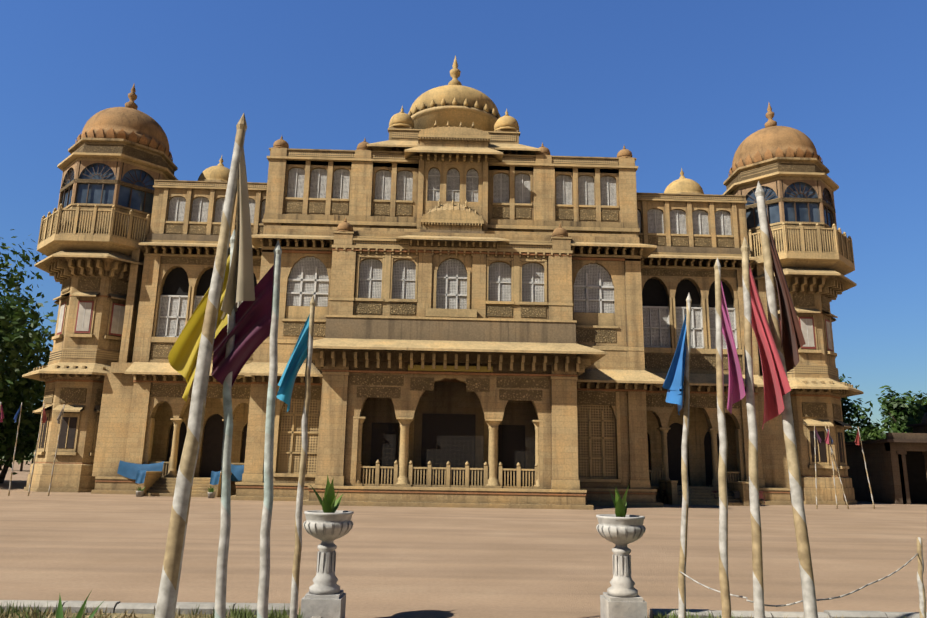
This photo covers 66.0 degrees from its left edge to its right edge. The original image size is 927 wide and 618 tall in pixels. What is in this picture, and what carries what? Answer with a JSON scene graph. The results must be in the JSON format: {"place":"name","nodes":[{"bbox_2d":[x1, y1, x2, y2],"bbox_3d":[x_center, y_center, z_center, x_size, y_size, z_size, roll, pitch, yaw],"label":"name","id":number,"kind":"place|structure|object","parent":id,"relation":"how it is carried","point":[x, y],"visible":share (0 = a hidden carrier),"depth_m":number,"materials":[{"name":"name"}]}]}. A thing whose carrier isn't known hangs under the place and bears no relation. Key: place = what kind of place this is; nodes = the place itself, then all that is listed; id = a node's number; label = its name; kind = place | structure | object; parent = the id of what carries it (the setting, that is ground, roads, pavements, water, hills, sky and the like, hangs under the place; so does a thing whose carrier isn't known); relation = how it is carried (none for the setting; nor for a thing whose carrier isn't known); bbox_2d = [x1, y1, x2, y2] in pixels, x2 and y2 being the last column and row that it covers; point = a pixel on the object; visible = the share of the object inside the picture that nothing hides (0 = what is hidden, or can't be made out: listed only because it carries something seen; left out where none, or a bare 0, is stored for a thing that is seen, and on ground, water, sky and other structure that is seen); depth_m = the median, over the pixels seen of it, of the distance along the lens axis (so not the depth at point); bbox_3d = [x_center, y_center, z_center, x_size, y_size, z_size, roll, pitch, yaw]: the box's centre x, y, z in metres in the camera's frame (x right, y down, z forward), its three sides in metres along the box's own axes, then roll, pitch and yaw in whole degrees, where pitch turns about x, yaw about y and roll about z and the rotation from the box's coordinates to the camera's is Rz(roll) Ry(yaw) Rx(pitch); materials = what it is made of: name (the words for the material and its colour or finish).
{"place":"outdoors","nodes":[
{"label":"outdoors","id":0,"kind":"place"},
{"bbox_2d":[0,404,3,421],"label":"flag","id":1,"kind":"object","parent":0,"point":[1,416],"visible":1,"depth_m":42.04,"materials":[{"name":"red fabric"}]},
{"bbox_2d":[7,592,120,617],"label":"grass","id":2,"kind":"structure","parent":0,"point":[59,614],"depth_m":6.52,"materials":[{"name":"green plant"}]},
{"bbox_2d":[22,84,177,491],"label":"palace tower","id":3,"kind":"structure","parent":0,"point":[96,223],"depth_m":50.87,"materials":[{"name":"beige stone"}]},
{"bbox_2d":[289,296,315,617],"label":"flag pole","id":4,"kind":"object","parent":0,"point":[297,554],"visible":1,"depth_m":8.53,"materials":[{"name":"paint"}]},
{"bbox_2d":[276,314,309,411],"bbox_3d":[-2.133,0.651,8.840,0.360,1.255,0.287,1,-13,-1],"label":"flag","id":5,"kind":"object","parent":4,"relation":"attached to","point":[298,356],"visible":1,"depth_m":8.87,"materials":[{"name":"blue fabric"}]},
{"bbox_2d":[0,461,926,617],"bbox_3d":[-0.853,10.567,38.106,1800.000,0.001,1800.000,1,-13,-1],"label":"sand ground","id":6,"kind":"structure","parent":0,"point":[419,562],"depth_m":17.16,"materials":[{"name":"beige sand"}]},
{"bbox_2d":[8,402,21,495],"bbox_3d":[-26.354,8.208,41.952,0.092,5.402,0.086,-13,-18,42],"label":"flag pole","id":7,"kind":"object","parent":6,"relation":"on","point":[14,452],"visible":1,"depth_m":41.85,"materials":[{"name":"white paint"}]},
{"bbox_2d":[14,406,20,421],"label":"flag","id":8,"kind":"object","parent":7,"relation":"attached to","point":[16,415],"visible":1,"depth_m":42.39,"materials":[{"name":"blue fabric"}]},
{"bbox_2d":[0,416,36,470],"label":"treeline","id":9,"kind":"object","parent":6,"relation":"on","point":[21,466],"depth_m":128.38,"materials":[{"name":"green plant"}]},
{"bbox_2d":[0,375,44,482],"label":"tree","id":10,"kind":"object","parent":6,"relation":"on","point":[26,443],"depth_m":60.20,"materials":[{"name":"green plant"}]},
{"bbox_2d":[0,229,57,420],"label":"tree","id":11,"kind":"object","parent":6,"relation":"on","point":[15,340],"depth_m":57.07,"materials":[{"name":"green plant"}]},
{"bbox_2d":[28,403,44,495],"bbox_3d":[-25.365,8.318,42.369,0.096,5.402,0.089,-11,-19,42],"label":"flag pole","id":12,"kind":"object","parent":6,"relation":"on","point":[35,452],"visible":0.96,"depth_m":42.27,"materials":[{"name":"white paint"}]},
{"bbox_2d":[42,408,46,423],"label":"flag","id":13,"kind":"object","parent":12,"relation":"attached to","point":[44,417],"visible":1,"depth_m":42.78,"materials":[{"name":"red fabric"}]},
{"bbox_2d":[48,404,64,495],"bbox_3d":[-24.349,8.406,42.685,0.093,5.403,0.094,12,-16,-34],"label":"flag pole","id":14,"kind":"object","parent":6,"relation":"on","point":[55,453],"visible":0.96,"depth_m":42.59,"materials":[{"name":"white paint"}]},
{"bbox_2d":[57,406,63,423],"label":"flag","id":15,"kind":"object","parent":14,"relation":"attached to","point":[59,418],"visible":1,"depth_m":43.13,"materials":[{"name":"beige fabric"}]},
{"bbox_2d":[136,491,143,496],"bbox_3d":[-19.595,11.185,43.178,0.466,0.350,0.466,1,-13,-1],"label":"plant pot","id":16,"kind":"object","parent":6,"relation":"on","point":[139,493],"visible":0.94,"depth_m":43.01,"materials":[{"name":"white stone"}]},
{"bbox_2d":[3,612,298,617],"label":"lawn grass","id":17,"kind":"structure","parent":6,"relation":"on","point":[139,615],"depth_m":9.64,"materials":[{"name":"green plant"}]},
{"bbox_2d":[0,600,911,617],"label":"lawn grass tufts","id":18,"kind":"object","parent":17,"relation":"on","point":[35,613],"visible":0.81,"depth_m":9.51,"materials":[{"name":"grass"}]},
{"bbox_2d":[91,180,266,496],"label":"palace wing","id":19,"kind":"structure","parent":6,"relation":"on","point":[144,412],"depth_m":50.53,"materials":[{"name":"beige stone"}]},
{"bbox_2d":[117,460,243,484],"bbox_3d":[-18.307,10.413,45.474,8.478,1.382,3.282,1,-13,-1],"label":"blue tarp","id":20,"kind":"object","parent":19,"relation":"attached to","point":[137,472],"visible":0.81,"depth_m":46.70,"materials":[{"name":"blue fabric"}]},
{"bbox_2d":[198,156,229,181],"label":"dome","id":21,"kind":"structure","parent":19,"relation":"on","point":[219,172],"depth_m":57.24,"materials":[{"name":"beige stone"}]},
{"bbox_2d":[154,113,246,617],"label":"flag pole","id":22,"kind":"object","parent":6,"relation":"on","point":[169,581],"visible":0.98,"depth_m":6.50,"materials":[{"name":"white paint"}]},
{"bbox_2d":[221,147,254,318],"bbox_3d":[-2.194,-0.831,7.146,0.326,1.896,0.275,1,-13,-1],"label":"flag","id":23,"kind":"object","parent":22,"relation":"attached to","point":[240,285],"visible":0.98,"depth_m":7.03,"materials":[{"name":"beige fabric"}]},
{"bbox_2d":[208,492,215,497],"bbox_3d":[-15.189,11.220,42.987,0.466,0.350,0.466,1,-13,-1],"label":"plant pot","id":24,"kind":"object","parent":6,"relation":"on","point":[211,494],"visible":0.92,"depth_m":42.82,"materials":[{"name":"white stone"}]},
{"bbox_2d":[214,229,234,617],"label":"flag pole","id":25,"kind":"object","parent":6,"relation":"on","point":[221,578],"visible":0.79,"depth_m":6.45,"materials":[{"name":"white paint"}]},
{"bbox_2d":[168,255,229,401],"bbox_3d":[-2.587,0.159,6.962,0.478,1.524,0.334,9,-15,-33],"label":"flag","id":26,"kind":"object","parent":25,"relation":"attached to","point":[182,355],"visible":0.58,"depth_m":6.94,"materials":[{"name":"yellow fabric"}]},
{"bbox_2d":[257,240,281,617],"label":"flag pole","id":27,"kind":"object","parent":6,"relation":"on","point":[263,593],"visible":1,"depth_m":6.55,"materials":[{"name":"white paint"}]},
{"bbox_2d":[211,265,273,385],"bbox_3d":[-2.195,0.182,6.936,0.640,1.367,0.326,1,-13,-1],"label":"flag","id":28,"kind":"object","parent":27,"relation":"attached to","point":[250,331],"visible":0.83,"depth_m":6.97,"materials":[{"name":"purple fabric"}]},
{"bbox_2d":[300,510,353,617],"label":"urn","id":29,"kind":"object","parent":6,"relation":"on","point":[324,596],"visible":1,"depth_m":9.52,"materials":[{"name":"stone"}]},
{"bbox_2d":[309,474,342,512],"bbox_3d":[-1.871,2.589,9.868,0.528,0.588,0.356,6,-13,-22],"label":"urn plant","id":30,"kind":"object","parent":29,"relation":"in","point":[329,503],"visible":0.85,"depth_m":9.86,"materials":[{"name":"green plant"}]},
{"bbox_2d":[231,482,663,509],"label":"steps","id":31,"kind":"structure","parent":6,"relation":"on","point":[510,498],"depth_m":37.98,"materials":[{"name":"beige stone"}]},
{"bbox_2d":[236,217,664,488],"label":"building facade","id":32,"kind":"structure","parent":31,"relation":"on","point":[591,283],"depth_m":44.24,"materials":[{"name":"beige stone"}]},
{"bbox_2d":[262,55,639,236],"bbox_3d":[-0.886,-12.254,60.679,27.432,19.116,17.550,1,-13,-1],"label":"storey","id":33,"kind":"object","parent":32,"relation":"on","point":[453,156],"depth_m":52.53,"materials":[{"name":"beige stone"}]},
{"bbox_2d":[294,315,606,489],"bbox_3d":[-0.794,5.330,40.629,16.900,9.321,5.460,1,-13,-1],"label":"porch","id":34,"kind":"object","parent":31,"relation":"on","point":[392,369],"visible":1,"depth_m":39.64,"materials":[{"name":"beige stone"}]},
{"bbox_2d":[0,600,926,617],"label":"kerb stones","id":35,"kind":"object","parent":6,"relation":"on","point":[138,608],"visible":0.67,"depth_m":9.88,"materials":[{"name":"grey stone"}]},
{"bbox_2d":[596,514,646,617],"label":"urn","id":36,"kind":"object","parent":6,"relation":"on","point":[620,598],"visible":1,"depth_m":9.72,"materials":[{"name":"stone"}]},
{"bbox_2d":[609,484,629,516],"bbox_3d":[2.241,2.732,10.051,0.290,0.528,0.310,5,-13,-19],"label":"urn plant","id":37,"kind":"object","parent":36,"relation":"in","point":[620,505],"visible":0.85,"depth_m":10.00,"materials":[{"name":"green plant"}]},
{"bbox_2d":[678,293,691,617],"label":"flag pole","id":38,"kind":"object","parent":6,"relation":"on","point":[683,542],"visible":0.98,"depth_m":8.45,"materials":[{"name":"white paint"}]},
{"bbox_2d":[662,311,686,414],"bbox_3d":[2.599,0.656,8.831,0.294,1.306,0.264,-10,-16,40],"label":"flag","id":39,"kind":"object","parent":38,"relation":"attached to","point":[673,382],"visible":1,"depth_m":8.78,"materials":[{"name":"blue fabric"}]},
{"bbox_2d":[637,192,791,505],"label":"palace wing","id":40,"kind":"structure","parent":6,"relation":"on","point":[692,237],"depth_m":51.57,"materials":[{"name":"beige stone"}]},
{"bbox_2d":[664,168,703,193],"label":"dome","id":41,"kind":"structure","parent":40,"relation":"on","point":[682,184],"depth_m":58.21,"materials":[{"name":"beige stone"}]},
{"bbox_2d":[714,257,730,617],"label":"flag pole","id":42,"kind":"object","parent":6,"relation":"on","point":[723,553],"visible":1,"depth_m":6.77,"materials":[{"name":"white paint"}]},
{"bbox_2d":[721,282,745,413],"bbox_3d":[2.678,0.358,7.101,0.221,1.372,0.250,1,-13,-1],"label":"flag","id":43,"kind":"object","parent":42,"relation":"attached to","point":[736,391],"visible":0.98,"depth_m":7.07,"materials":[{"name":"fabric"}]},
{"bbox_2d":[732,491,739,498],"bbox_3d":[17.539,12.130,45.742,0.540,0.880,0.555,-2,-13,12],"label":"chair","id":44,"kind":"object","parent":6,"relation":"on","point":[737,494],"visible":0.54,"depth_m":45.54,"materials":[{"name":"plastic"}]},
{"bbox_2d":[741,237,764,617],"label":"flag pole","id":45,"kind":"object","parent":6,"relation":"on","point":[758,586],"visible":1,"depth_m":6.79,"materials":[{"name":"white paint"}]},
{"bbox_2d":[749,264,790,428],"bbox_3d":[3.014,0.336,7.087,0.268,1.723,0.340,1,-13,-1],"label":"flag","id":46,"kind":"object","parent":45,"relation":"attached to","point":[776,384],"visible":1,"depth_m":7.06,"materials":[{"name":"red fabric"}]},
{"bbox_2d":[759,491,764,504],"bbox_3d":[19.238,12.262,46.205,0.540,0.880,0.555,-4,-13,21],"label":"chair","id":47,"kind":"object","parent":6,"relation":"on","point":[760,495],"visible":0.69,"depth_m":46.43,"materials":[{"name":"red plastic"}]},
{"bbox_2d":[755,181,817,617],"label":"flag pole","id":48,"kind":"object","parent":6,"relation":"on","point":[806,569],"visible":0.92,"depth_m":6.86,"materials":[{"name":"white paint"}]},
{"bbox_2d":[767,217,805,371],"bbox_3d":[3.271,-0.196,7.313,0.258,1.877,0.342,1,-13,-1],"label":"flag","id":49,"kind":"object","parent":48,"relation":"attached to","point":[792,340],"visible":0.9,"depth_m":7.27,"materials":[{"name":"brown fabric"}]},
{"bbox_2d":[814,425,817,508],"bbox_3d":[21.431,9.571,43.412,0.083,5.013,0.088,9,-14,-16],"label":"flag pole","id":50,"kind":"object","parent":6,"relation":"on","point":[815,469],"visible":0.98,"depth_m":43.28,"materials":[{"name":"white paint"}]},
{"bbox_2d":[815,428,821,443],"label":"flag","id":51,"kind":"object","parent":50,"relation":"attached to","point":[818,437],"visible":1,"depth_m":43.80,"materials":[{"name":"purple fabric"}]},
{"bbox_2d":[828,425,837,508],"bbox_3d":[22.648,9.664,43.734,0.088,5.001,0.091,1,-14,-1],"label":"flag pole","id":52,"kind":"object","parent":6,"relation":"on","point":[833,470],"visible":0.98,"depth_m":43.61,"materials":[{"name":"paint"}]},
{"bbox_2d":[825,428,828,444],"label":"flag","id":53,"kind":"object","parent":52,"relation":"attached to","point":[827,440],"visible":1,"depth_m":44.11,"materials":[{"name":"pink fabric"}]},
{"bbox_2d":[825,426,848,508],"bbox_3d":[22.996,9.715,43.938,0.089,5.081,0.088,-10,-13,3],"label":"flag pole","id":54,"kind":"object","parent":6,"relation":"on","point":[839,474],"visible":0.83,"depth_m":43.77,"materials":[{"name":"white paint"}]},
{"bbox_2d":[841,398,861,440],"bbox_3d":[31.745,12.420,65.733,7.582,9.574,8.699,1,-13,-1],"label":"tree","id":55,"kind":"object","parent":6,"relation":"on","point":[847,408],"visible":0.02,"depth_m":63.90,"materials":[{"name":"green plant"}]},
{"bbox_2d":[839,374,866,440],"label":"tree","id":56,"kind":"object","parent":6,"relation":"on","point":[847,420],"depth_m":71.66,"materials":[{"name":"green plant"}]},
{"bbox_2d":[858,427,874,508],"bbox_3d":[25.100,9.872,44.476,0.085,5.021,0.095,-7,-14,10],"label":"flag pole","id":57,"kind":"object","parent":6,"relation":"on","point":[866,471],"visible":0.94,"depth_m":44.37,"materials":[{"name":"white paint"}]},
{"bbox_2d":[854,431,859,445],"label":"flag","id":58,"kind":"object","parent":57,"relation":"attached to","point":[857,442],"visible":1,"depth_m":44.84,"materials":[{"name":"red fabric"}]},
{"bbox_2d":[843,385,926,439],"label":"tree","id":59,"kind":"object","parent":6,"relation":"on","point":[900,409],"depth_m":69.87,"materials":[{"name":"green plant"}]},
{"bbox_2d":[845,412,926,503],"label":"outbuilding","id":60,"kind":"structure","parent":6,"relation":"on","point":[896,464],"depth_m":54.06,"materials":[{"name":"stone"}]},
{"bbox_2d":[917,537,925,617],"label":"rope stake","id":61,"kind":"object","parent":6,"relation":"on","point":[922,604],"visible":1,"depth_m":9.98,"materials":[{"name":"beige wood"}]},
{"bbox_2d":[680,553,917,606],"bbox_3d":[4.019,3.186,8.668,1.606,0.182,5.340,-10,-17,42],"label":"chain","id":62,"kind":"object","parent":61,"relation":"attached to","point":[802,600],"visible":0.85,"depth_m":7.39,"materials":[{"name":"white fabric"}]},
{"bbox_2d":[0,0,926,460],"label":"sky","id":63,"kind":"structure","parent":0,"point":[678,84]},
{"bbox_2d":[722,103,863,504],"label":"palace tower","id":64,"kind":"structure","parent":0,"point":[786,168],"depth_m":52.12,"materials":[{"name":"beige stone"}]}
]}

